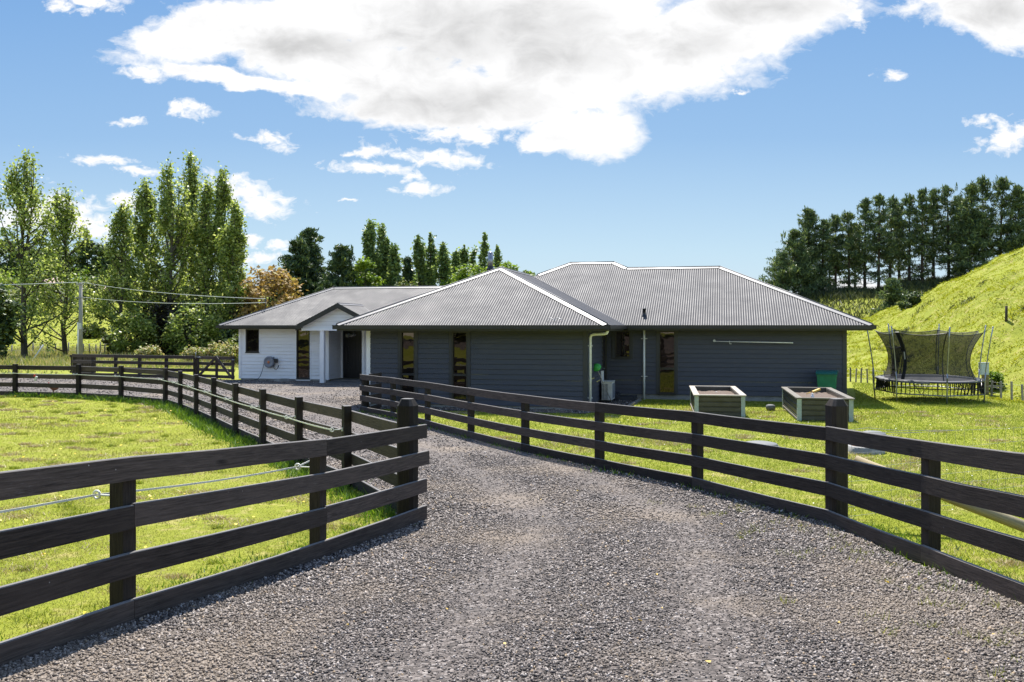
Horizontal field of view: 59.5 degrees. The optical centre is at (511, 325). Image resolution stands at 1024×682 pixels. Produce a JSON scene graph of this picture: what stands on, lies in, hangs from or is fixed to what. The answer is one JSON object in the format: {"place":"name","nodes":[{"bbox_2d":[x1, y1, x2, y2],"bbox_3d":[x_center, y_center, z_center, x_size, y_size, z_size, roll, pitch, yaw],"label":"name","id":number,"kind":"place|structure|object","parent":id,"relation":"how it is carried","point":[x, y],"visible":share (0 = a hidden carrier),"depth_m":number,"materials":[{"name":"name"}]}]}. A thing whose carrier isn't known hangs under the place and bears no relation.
{"place":"outdoors","nodes":[
{"label":"outdoors","id":0,"kind":"place"},
{"bbox_2d":[0,344,238,374],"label":"verge grass","id":1,"kind":"structure","parent":0,"point":[41,358],"depth_m":56.26,"materials":[{"name":"green plant"}]},
{"bbox_2d":[0,395,380,638],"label":"paddock grass","id":2,"kind":"structure","parent":0,"point":[19,402],"depth_m":13.14,"materials":[{"name":"green plant"}]},
{"bbox_2d":[370,398,642,412],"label":"gravel path","id":3,"kind":"structure","parent":0,"point":[387,407],"depth_m":25.85,"materials":[{"name":"grey gravel"}]},
{"bbox_2d":[601,371,614,402],"bbox_3d":[3.048,1.950,28.576,0.424,1.000,0.860,0,0,13],"label":"heat pump","id":4,"kind":"object","parent":3,"relation":"on","point":[609,385],"visible":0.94,"depth_m":28.20,"materials":[{"name":"white metal"}]},
{"bbox_2d":[0,376,1023,681],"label":"driveway","id":5,"kind":"structure","parent":0,"point":[538,533],"depth_m":6.37,"materials":[{"name":"grey gravel"}]},
{"bbox_2d":[648,498,1023,681],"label":"grass sprouts","id":6,"kind":"object","parent":5,"relation":"on","point":[849,558],"depth_m":6.43,"materials":[{"name":"green plant"}]},
{"bbox_2d":[0,247,1023,641],"bbox_3d":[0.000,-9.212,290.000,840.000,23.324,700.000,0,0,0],"label":"ground","id":7,"kind":"structure","parent":0,"point":[1000,337],"depth_m":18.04,"materials":[{"name":"green plant"}]},
{"bbox_2d":[0,283,26,360],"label":"bush","id":8,"kind":"object","parent":7,"relation":"on","point":[10,325],"visible":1,"depth_m":60.09,"materials":[{"name":"plant"}]},
{"bbox_2d":[0,237,44,286],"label":"evergreen tree","id":9,"kind":"object","parent":7,"relation":"on","point":[11,262],"visible":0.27,"depth_m":225.37,"materials":[{"name":"green plant"}]},
{"bbox_2d":[7,275,69,311],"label":"bush","id":10,"kind":"object","parent":7,"relation":"on","point":[16,295],"visible":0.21,"depth_m":138.80,"materials":[{"name":"green plant"}]},
{"bbox_2d":[0,145,91,357],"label":"poplar tree","id":11,"kind":"object","parent":7,"relation":"on","point":[15,188],"visible":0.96,"depth_m":65.63,"materials":[{"name":"green plant"}]},
{"bbox_2d":[29,240,79,278],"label":"evergreen tree","id":12,"kind":"object","parent":7,"relation":"on","point":[74,255],"visible":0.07,"depth_m":234.62,"materials":[{"name":"green plant"}]},
{"bbox_2d":[17,180,107,356],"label":"poplar tree","id":13,"kind":"object","parent":7,"relation":"on","point":[66,218],"visible":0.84,"depth_m":68.45,"materials":[{"name":"green plant"}]},
{"bbox_2d":[1,342,128,353],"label":"wire fence","id":14,"kind":"object","parent":7,"relation":"on","point":[89,350],"visible":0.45,"depth_m":72.97,"materials":[{"name":"grey metal"}]},
{"bbox_2d":[74,282,84,353],"bbox_3d":[-29.367,-0.102,60.960,0.750,5.703,0.380,0,0,0],"label":"power pole","id":15,"kind":"object","parent":7,"relation":"on","point":[80,335],"visible":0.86,"depth_m":60.89,"materials":[{"name":"grey concrete"}]},
{"bbox_2d":[69,240,116,281],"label":"evergreen tree","id":16,"kind":"object","parent":7,"relation":"on","point":[97,250],"visible":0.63,"depth_m":229.69,"materials":[{"name":"green plant"}]},
{"bbox_2d":[69,275,120,309],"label":"bush","id":17,"kind":"object","parent":7,"relation":"on","point":[95,287],"visible":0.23,"depth_m":148.34,"materials":[{"name":"green plant"}]},
{"bbox_2d":[5,300,201,349],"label":"pasture","id":18,"kind":"structure","parent":7,"relation":"on","point":[86,344],"depth_m":107.23,"materials":[{"name":"green plant"}]},
{"bbox_2d":[83,197,149,341],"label":"poplar tree","id":19,"kind":"object","parent":7,"relation":"on","point":[119,225],"visible":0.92,"depth_m":69.48,"materials":[{"name":"green plant"}]},
{"bbox_2d":[99,308,164,354],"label":"bush","id":20,"kind":"object","parent":7,"relation":"on","point":[119,341],"visible":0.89,"depth_m":66.44,"materials":[{"name":"green plant"}]},
{"bbox_2d":[72,354,196,377],"bbox_3d":[-18.047,2.067,42.571,7.611,1.366,0.173,0,0,22],"label":"post and rail fence","id":21,"kind":"object","parent":7,"relation":"on","point":[139,362],"visible":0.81,"depth_m":42.36,"materials":[{"name":"black wood"}]},
{"bbox_2d":[195,352,234,379],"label":"gate","id":22,"kind":"structure","parent":21,"relation":"attached to","point":[217,363],"depth_m":40.42,"materials":[{"name":"wood"}]},
{"bbox_2d":[104,177,184,340],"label":"poplar tree","id":23,"kind":"object","parent":7,"relation":"on","point":[143,208],"visible":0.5,"depth_m":73.50,"materials":[{"name":"green plant"}]},
{"bbox_2d":[134,343,164,360],"bbox_3d":[-24.414,2.015,59.842,1.895,1.670,2.075,0,0,33],"label":"dry bush","id":24,"kind":"object","parent":7,"relation":"on","point":[148,350],"visible":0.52,"depth_m":59.60,"materials":[{"name":"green plant"}]},
{"bbox_2d":[130,151,200,333],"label":"poplar tree","id":25,"kind":"object","parent":7,"relation":"on","point":[173,255],"visible":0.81,"depth_m":71.84,"materials":[{"name":"green plant"}]},
{"bbox_2d":[128,293,202,354],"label":"dark shrub","id":26,"kind":"object","parent":7,"relation":"on","point":[163,309],"visible":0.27,"depth_m":69.02,"materials":[{"name":"green plant"}]},
{"bbox_2d":[155,148,211,320],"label":"poplar tree","id":27,"kind":"object","parent":7,"relation":"on","point":[191,180],"visible":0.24,"depth_m":78.63,"materials":[{"name":"green plant"}]},
{"bbox_2d":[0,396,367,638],"bbox_3d":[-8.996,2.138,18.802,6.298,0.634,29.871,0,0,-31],"label":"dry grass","id":28,"kind":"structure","parent":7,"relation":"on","point":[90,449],"depth_m":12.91,"materials":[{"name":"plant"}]},
{"bbox_2d":[154,297,233,354],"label":"bush","id":29,"kind":"object","parent":7,"relation":"on","point":[207,328],"visible":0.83,"depth_m":66.57,"materials":[{"name":"green plant"}]},
{"bbox_2d":[179,345,208,361],"bbox_3d":[-20.151,2.033,57.010,1.978,1.634,1.800,0,0,-26],"label":"dry bush","id":30,"kind":"object","parent":7,"relation":"on","point":[191,351],"visible":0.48,"depth_m":56.73,"materials":[{"name":"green plant"}]},
{"bbox_2d":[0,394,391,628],"bbox_3d":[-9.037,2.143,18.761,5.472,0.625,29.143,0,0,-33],"label":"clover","id":31,"kind":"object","parent":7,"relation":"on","point":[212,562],"visible":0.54,"depth_m":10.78,"materials":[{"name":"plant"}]},
{"bbox_2d":[0,364,396,511],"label":"post and rail fence","id":32,"kind":"object","parent":7,"relation":"on","point":[347,415],"visible":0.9,"depth_m":19.22,"materials":[{"name":"black wood"}]},
{"bbox_2d":[15,373,331,429],"bbox_3d":[-9.777,1.555,23.372,4.051,0.232,26.006,0,0,-42],"label":"fence tape","id":33,"kind":"object","parent":32,"relation":"attached to","point":[213,395],"visible":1,"depth_m":18.63,"materials":[{"name":"white plastic"}]},
{"bbox_2d":[162,313,238,354],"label":"dark shrub","id":34,"kind":"object","parent":7,"relation":"on","point":[223,334],"visible":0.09,"depth_m":68.83,"materials":[{"name":"green plant"}]},
{"bbox_2d":[179,173,237,323],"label":"poplar tree","id":35,"kind":"object","parent":7,"relation":"on","point":[205,237],"visible":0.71,"depth_m":72.59,"materials":[{"name":"green plant"}]},
{"bbox_2d":[0,398,428,665],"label":"post and rail fence","id":36,"kind":"object","parent":7,"relation":"on","point":[119,521],"visible":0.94,"depth_m":6.09,"materials":[{"name":"black wood"}]},
{"bbox_2d":[0,461,308,512],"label":"fence tape","id":37,"kind":"object","parent":36,"relation":"attached to","point":[38,505],"visible":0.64,"depth_m":6.25,"materials":[{"name":"white plastic"}]},
{"bbox_2d":[204,340,225,360],"bbox_3d":[-18.947,1.915,57.800,2.045,1.974,2.240,0,0,-40],"label":"dry bush","id":38,"kind":"object","parent":7,"relation":"on","point":[211,349],"visible":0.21,"depth_m":57.62,"materials":[{"name":"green plant"}]},
{"bbox_2d":[189,161,248,316],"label":"poplar tree","id":39,"kind":"object","parent":7,"relation":"on","point":[223,191],"visible":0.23,"depth_m":74.66,"materials":[{"name":"green plant"}]},
{"bbox_2d":[213,340,238,364],"bbox_3d":[-17.078,1.711,54.969,2.803,2.430,2.368,0,0,-43],"label":"dry bush","id":40,"kind":"object","parent":7,"relation":"on","point":[230,351],"visible":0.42,"depth_m":54.45,"materials":[{"name":"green plant"}]},
{"bbox_2d":[206,198,255,336],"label":"poplar tree","id":41,"kind":"object","parent":7,"relation":"on","point":[231,256],"visible":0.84,"depth_m":70.44,"materials":[{"name":"green plant"}]},
{"bbox_2d":[227,264,308,333],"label":"bronze tree","id":42,"kind":"object","parent":7,"relation":"on","point":[268,283],"visible":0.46,"depth_m":70.82,"materials":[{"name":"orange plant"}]},
{"bbox_2d":[259,235,321,306],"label":"cypress tree","id":43,"kind":"object","parent":7,"relation":"on","point":[298,264],"visible":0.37,"depth_m":91.03,"materials":[{"name":"green plant"}]},
{"bbox_2d":[296,227,334,292],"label":"cypress tree","id":44,"kind":"object","parent":7,"relation":"on","point":[310,235],"visible":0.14,"depth_m":94.36,"materials":[{"name":"green plant"}]},
{"bbox_2d":[307,243,370,294],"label":"cypress tree","id":45,"kind":"object","parent":7,"relation":"on","point":[341,258],"visible":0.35,"depth_m":89.24,"materials":[{"name":"green plant"}]},
{"bbox_2d":[351,256,385,286],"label":"round tree","id":46,"kind":"object","parent":7,"relation":"on","point":[362,266],"visible":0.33,"depth_m":89.63,"materials":[{"name":"green plant"}]},
{"bbox_2d":[358,218,383,285],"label":"poplar tree","id":47,"kind":"object","parent":7,"relation":"on","point":[369,234],"visible":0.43,"depth_m":95.53,"materials":[{"name":"green plant"}]},
{"bbox_2d":[367,372,381,408],"bbox_3d":[-4.006,2.055,25.933,0.143,1.378,1.379,0,0,7],"label":"post and rail fence","id":48,"kind":"object","parent":7,"relation":"on","point":[377,395],"visible":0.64,"depth_m":25.95,"materials":[{"name":"black wood"}]},
{"bbox_2d":[375,222,390,285],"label":"poplar tree","id":49,"kind":"object","parent":7,"relation":"on","point":[383,241],"visible":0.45,"depth_m":97.45,"materials":[{"name":"green plant"}]},
{"bbox_2d":[385,242,404,285],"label":"poplar tree","id":50,"kind":"object","parent":7,"relation":"on","point":[394,267],"visible":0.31,"depth_m":94.66,"materials":[{"name":"green plant"}]},
{"bbox_2d":[401,255,415,285],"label":"cypress tree","id":51,"kind":"object","parent":7,"relation":"on","point":[407,273],"visible":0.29,"depth_m":105.48,"materials":[{"name":"green plant"}]},
{"bbox_2d":[410,235,429,285],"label":"poplar tree","id":52,"kind":"object","parent":7,"relation":"on","point":[420,264],"visible":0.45,"depth_m":99.78,"materials":[{"name":"green plant"}]},
{"bbox_2d":[412,232,438,285],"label":"poplar tree","id":53,"kind":"object","parent":7,"relation":"on","point":[431,255],"visible":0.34,"depth_m":101.84,"materials":[{"name":"green plant"}]},
{"bbox_2d":[431,242,453,283],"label":"poplar tree","id":54,"kind":"object","parent":7,"relation":"on","point":[444,266],"visible":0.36,"depth_m":98.57,"materials":[{"name":"green plant"}]},
{"bbox_2d":[450,248,461,281],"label":"poplar tree","id":55,"kind":"object","parent":7,"relation":"on","point":[455,258],"visible":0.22,"depth_m":111.80,"materials":[{"name":"green plant"}]},
{"bbox_2d":[458,244,470,272],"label":"poplar tree","id":56,"kind":"object","parent":7,"relation":"on","point":[464,256],"visible":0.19,"depth_m":113.91,"materials":[{"name":"green plant"}]},
{"bbox_2d":[447,259,494,283],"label":"round tree","id":57,"kind":"object","parent":7,"relation":"on","point":[465,274],"visible":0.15,"depth_m":91.46,"materials":[{"name":"green plant"}]},
{"bbox_2d":[474,232,493,273],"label":"poplar tree","id":58,"kind":"object","parent":7,"relation":"on","point":[483,255],"visible":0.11,"depth_m":107.76,"materials":[{"name":"green plant"}]},
{"bbox_2d":[493,244,502,267],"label":"poplar tree","id":59,"kind":"object","parent":7,"relation":"on","point":[498,259],"visible":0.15,"depth_m":111.67,"materials":[{"name":"green plant"}]},
{"bbox_2d":[0,390,1023,640],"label":"weeds","id":60,"kind":"object","parent":7,"relation":"on","point":[202,422],"visible":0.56,"depth_m":15.61,"materials":[{"name":"green plant"}]},
{"bbox_2d":[215,252,876,409],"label":"house","id":61,"kind":"structure","parent":7,"relation":"on","point":[560,331],"depth_m":28.97,"materials":[{"name":"paint"}]},
{"bbox_2d":[245,329,258,352],"bbox_3d":[-11.499,0.700,39.736,0.698,1.060,0.125,0,0,13],"label":"window","id":62,"kind":"structure","parent":61,"relation":"in","point":[252,335],"depth_m":39.76,"materials":[{"name":"black glass"}]},
{"bbox_2d":[296,329,309,379],"bbox_3d":[-9.121,1.260,39.179,0.679,2.200,0.125,0,0,13],"label":"window","id":63,"kind":"structure","parent":61,"relation":"in","point":[302,337],"depth_m":39.21,"materials":[{"name":"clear glass"}]},
{"bbox_2d":[341,331,361,377],"bbox_3d":[-6.938,1.245,39.994,1.480,2.210,0.142,0,0,13],"label":"front door","id":64,"kind":"structure","parent":61,"relation":"in","point":[351,347],"depth_m":40.07,"materials":[{"name":"black plastic"}]},
{"bbox_2d":[398,331,417,400],"bbox_3d":[-3.123,1.205,26.938,0.634,2.110,0.125,0,0,13],"label":"window","id":65,"kind":"structure","parent":61,"relation":"in","point":[407,340],"depth_m":26.95,"materials":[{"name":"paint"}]},
{"bbox_2d":[449,331,470,401],"bbox_3d":[-1.544,1.205,26.568,0.656,2.110,0.125,0,0,13],"label":"window","id":66,"kind":"structure","parent":61,"relation":"in","point":[459,341],"depth_m":26.58,"materials":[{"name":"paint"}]},
{"bbox_2d":[601,335,606,393],"bbox_3d":[3.030,1.290,29.495,0.122,2.080,0.900,0,0,13],"label":"door","id":67,"kind":"structure","parent":61,"relation":"in","point":[604,338],"depth_m":29.77,"materials":[{"name":"metal"}]},
{"bbox_2d":[612,330,632,358],"bbox_3d":[3.699,0.635,29.962,0.700,0.970,0.125,0,0,13],"label":"window","id":68,"kind":"structure","parent":61,"relation":"in","point":[622,340],"depth_m":29.97,"materials":[{"name":"paint"}]},
{"bbox_2d":[656,330,677,394],"bbox_3d":[5.125,1.220,29.628,0.713,2.140,0.125,0,0,13],"label":"window","id":69,"kind":"structure","parent":61,"relation":"in","point":[666,340],"depth_m":29.65,"materials":[{"name":"paint"}]},
{"bbox_2d":[359,374,1023,603],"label":"post and rail fence","id":70,"kind":"object","parent":7,"relation":"on","point":[836,435],"visible":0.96,"depth_m":9.92,"materials":[{"name":"black wood"}]},
{"bbox_2d":[689,386,746,417],"bbox_3d":[5.751,2.151,25.295,1.360,0.651,3.610,0,0,9],"label":"raised bed","id":71,"kind":"object","parent":7,"relation":"on","point":[725,400],"visible":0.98,"depth_m":23.61,"materials":[{"name":"green wood"}]},
{"bbox_2d":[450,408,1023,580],"bbox_3d":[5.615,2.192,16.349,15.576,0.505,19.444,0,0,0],"label":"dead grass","id":72,"kind":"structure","parent":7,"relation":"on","point":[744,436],"depth_m":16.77,"materials":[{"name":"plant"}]},
{"bbox_2d":[757,251,810,293],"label":"pine tree","id":73,"kind":"object","parent":7,"relation":"on","point":[782,261],"visible":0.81,"depth_m":102.38,"materials":[{"name":"green plant"}]},
{"bbox_2d":[765,228,833,294],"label":"pine tree","id":74,"kind":"object","parent":7,"relation":"on","point":[793,243],"visible":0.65,"depth_m":103.88,"materials":[{"name":"green plant"}]},
{"bbox_2d":[786,205,838,292],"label":"pine tree","id":75,"kind":"object","parent":7,"relation":"on","point":[808,222],"visible":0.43,"depth_m":106.27,"materials":[{"name":"green plant"}]},
{"bbox_2d":[781,387,854,421],"bbox_3d":[8.238,2.140,24.375,1.400,0.651,4.060,0,0,12],"label":"raised bed","id":76,"kind":"object","parent":7,"relation":"on","point":[799,403],"visible":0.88,"depth_m":22.56,"materials":[{"name":"green wood"}]},
{"bbox_2d":[806,218,847,289],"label":"pine tree","id":77,"kind":"object","parent":7,"relation":"on","point":[824,227],"visible":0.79,"depth_m":105.42,"materials":[{"name":"green plant"}]},
{"bbox_2d":[816,370,837,389],"bbox_3d":[9.832,1.927,27.955,0.630,1.044,0.885,0,0,22],"label":"wheelie bin","id":78,"kind":"object","parent":7,"relation":"on","point":[826,378],"visible":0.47,"depth_m":27.62,"materials":[{"name":"green plastic"}]},
{"bbox_2d":[812,213,859,288],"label":"pine tree","id":79,"kind":"object","parent":7,"relation":"on","point":[835,219],"visible":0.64,"depth_m":106.53,"materials":[{"name":"green plant"}]},
{"bbox_2d":[830,209,871,285],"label":"pine tree","id":80,"kind":"object","parent":7,"relation":"on","point":[847,217],"visible":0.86,"depth_m":105.69,"materials":[{"name":"green plant"}]},
{"bbox_2d":[844,197,888,287],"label":"pine tree","id":81,"kind":"object","parent":7,"relation":"on","point":[865,207],"visible":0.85,"depth_m":105.50,"materials":[{"name":"green plant"}]},
{"bbox_2d":[848,445,884,454],"bbox_3d":[6.519,2.262,16.510,0.660,0.255,0.660,0,0,0],"label":"tank lid","id":82,"kind":"object","parent":7,"relation":"on","point":[855,449],"visible":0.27,"depth_m":16.25,"materials":[{"name":"grey concrete"}]},
{"bbox_2d":[789,272,966,303],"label":"undergrowth","id":83,"kind":"object","parent":7,"relation":"on","point":[848,289],"visible":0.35,"depth_m":100.94,"materials":[{"name":"green plant"}]},
{"bbox_2d":[861,193,898,287],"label":"pine tree","id":84,"kind":"object","parent":7,"relation":"on","point":[882,218],"visible":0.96,"depth_m":104.45,"materials":[{"name":"green plant"}]},
{"bbox_2d":[869,194,906,283],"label":"pine tree","id":85,"kind":"object","parent":7,"relation":"on","point":[893,204],"visible":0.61,"depth_m":105.69,"materials":[{"name":"green plant"}]},
{"bbox_2d":[868,277,908,314],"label":"young pine","id":86,"kind":"object","parent":7,"relation":"on","point":[894,292],"visible":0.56,"depth_m":83.73,"materials":[{"name":"green plant"}]},
{"bbox_2d":[881,201,912,280],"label":"pine tree","id":87,"kind":"object","parent":7,"relation":"on","point":[900,266],"visible":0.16,"depth_m":109.84,"materials":[{"name":"green plant"}]},
{"bbox_2d":[886,192,930,281],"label":"pine tree","id":88,"kind":"object","parent":7,"relation":"on","point":[909,201],"visible":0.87,"depth_m":104.62,"materials":[{"name":"green plant"}]},
{"bbox_2d":[905,291,922,305],"bbox_3d":[26.040,-1.558,57.965,1.182,1.399,1.223,0,0,0],"label":"shrub","id":89,"kind":"object","parent":7,"relation":"on","point":[915,297],"visible":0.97,"depth_m":57.76,"materials":[{"name":"green plant"}]},
{"bbox_2d":[897,187,945,281],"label":"pine tree","id":90,"kind":"object","parent":7,"relation":"on","point":[923,197],"visible":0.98,"depth_m":103.76,"materials":[{"name":"green plant"}]},
{"bbox_2d":[867,324,993,403],"bbox_3d":[13.811,1.243,29.464,3.792,2.617,3.818,0,0,0],"label":"trampoline","id":91,"kind":"object","parent":7,"relation":"on","point":[938,356],"visible":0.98,"depth_m":28.46,"materials":[{"name":"metal"}]},
{"bbox_2d":[847,367,1023,401],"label":"wire fence","id":92,"kind":"object","parent":7,"relation":"on","point":[1000,388],"visible":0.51,"depth_m":30.39,"materials":[{"name":"grey wood"}]},
{"bbox_2d":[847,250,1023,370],"bbox_3d":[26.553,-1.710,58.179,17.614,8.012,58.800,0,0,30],"label":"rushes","id":93,"kind":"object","parent":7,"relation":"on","point":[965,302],"visible":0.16,"depth_m":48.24,"materials":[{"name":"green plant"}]},
{"bbox_2d":[848,427,1023,516],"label":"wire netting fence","id":94,"kind":"object","parent":7,"relation":"on","point":[914,462],"visible":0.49,"depth_m":10.41,"materials":[{"name":"grey metal"}]},
{"bbox_2d":[918,187,956,278],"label":"pine tree","id":95,"kind":"object","parent":7,"relation":"on","point":[934,197],"visible":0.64,"depth_m":104.34,"materials":[{"name":"green plant"}]},
{"bbox_2d":[854,456,1023,532],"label":"brace pole","id":96,"kind":"object","parent":7,"relation":"on","point":[1013,522],"visible":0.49,"depth_m":8.78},
{"bbox_2d":[923,183,970,277],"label":"pine tree","id":97,"kind":"object","parent":7,"relation":"on","point":[950,206],"visible":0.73,"depth_m":103.72,"materials":[{"name":"green plant"}]},
{"bbox_2d":[936,182,1001,276],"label":"pine tree","id":98,"kind":"object","parent":7,"relation":"on","point":[971,217],"visible":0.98,"depth_m":101.13,"materials":[{"name":"green plant"}]},
{"bbox_2d":[962,174,1005,264],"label":"pine tree","id":99,"kind":"object","parent":7,"relation":"on","point":[984,184],"visible":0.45,"depth_m":102.58,"materials":[{"name":"green plant"}]},
{"bbox_2d":[978,362,1002,394],"bbox_3d":[16.636,1.909,31.117,0.900,1.250,0.335,0,0,0],"label":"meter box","id":100,"kind":"object","parent":7,"relation":"on","point":[982,368],"visible":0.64,"depth_m":31.11,"materials":[{"name":"grey metal"}]},
{"bbox_2d":[989,370,1006,390],"bbox_3d":[16.975,2.117,31.505,0.741,1.104,0.769,0,0,0],"label":"weed bush","id":101,"kind":"object","parent":7,"relation":"on","point":[996,376],"visible":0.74,"depth_m":31.41,"materials":[{"name":"green plant"}]},
{"bbox_2d":[981,175,1020,260],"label":"pine tree","id":102,"kind":"object","parent":7,"relation":"on","point":[1004,183],"visible":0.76,"depth_m":101.44,"materials":[{"name":"green plant"}]},
{"bbox_2d":[990,183,1023,260],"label":"pine tree","id":103,"kind":"object","parent":7,"relation":"on","point":[1017,227],"visible":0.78,"depth_m":100.47,"materials":[{"name":"green plant"}]},
{"bbox_2d":[0,0,1023,292],"label":"sky","id":104,"kind":"structure","parent":0,"point":[628,133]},
{"bbox_2d":[795,275,961,317],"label":"bank grass","id":105,"kind":"structure","parent":0,"point":[857,312],"depth_m":97.93,"materials":[{"name":"green plant"}]},
{"bbox_2d":[847,246,1023,402],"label":"hill grass","id":106,"kind":"structure","parent":0,"point":[877,371],"depth_m":46.08,"materials":[{"name":"green plant"}]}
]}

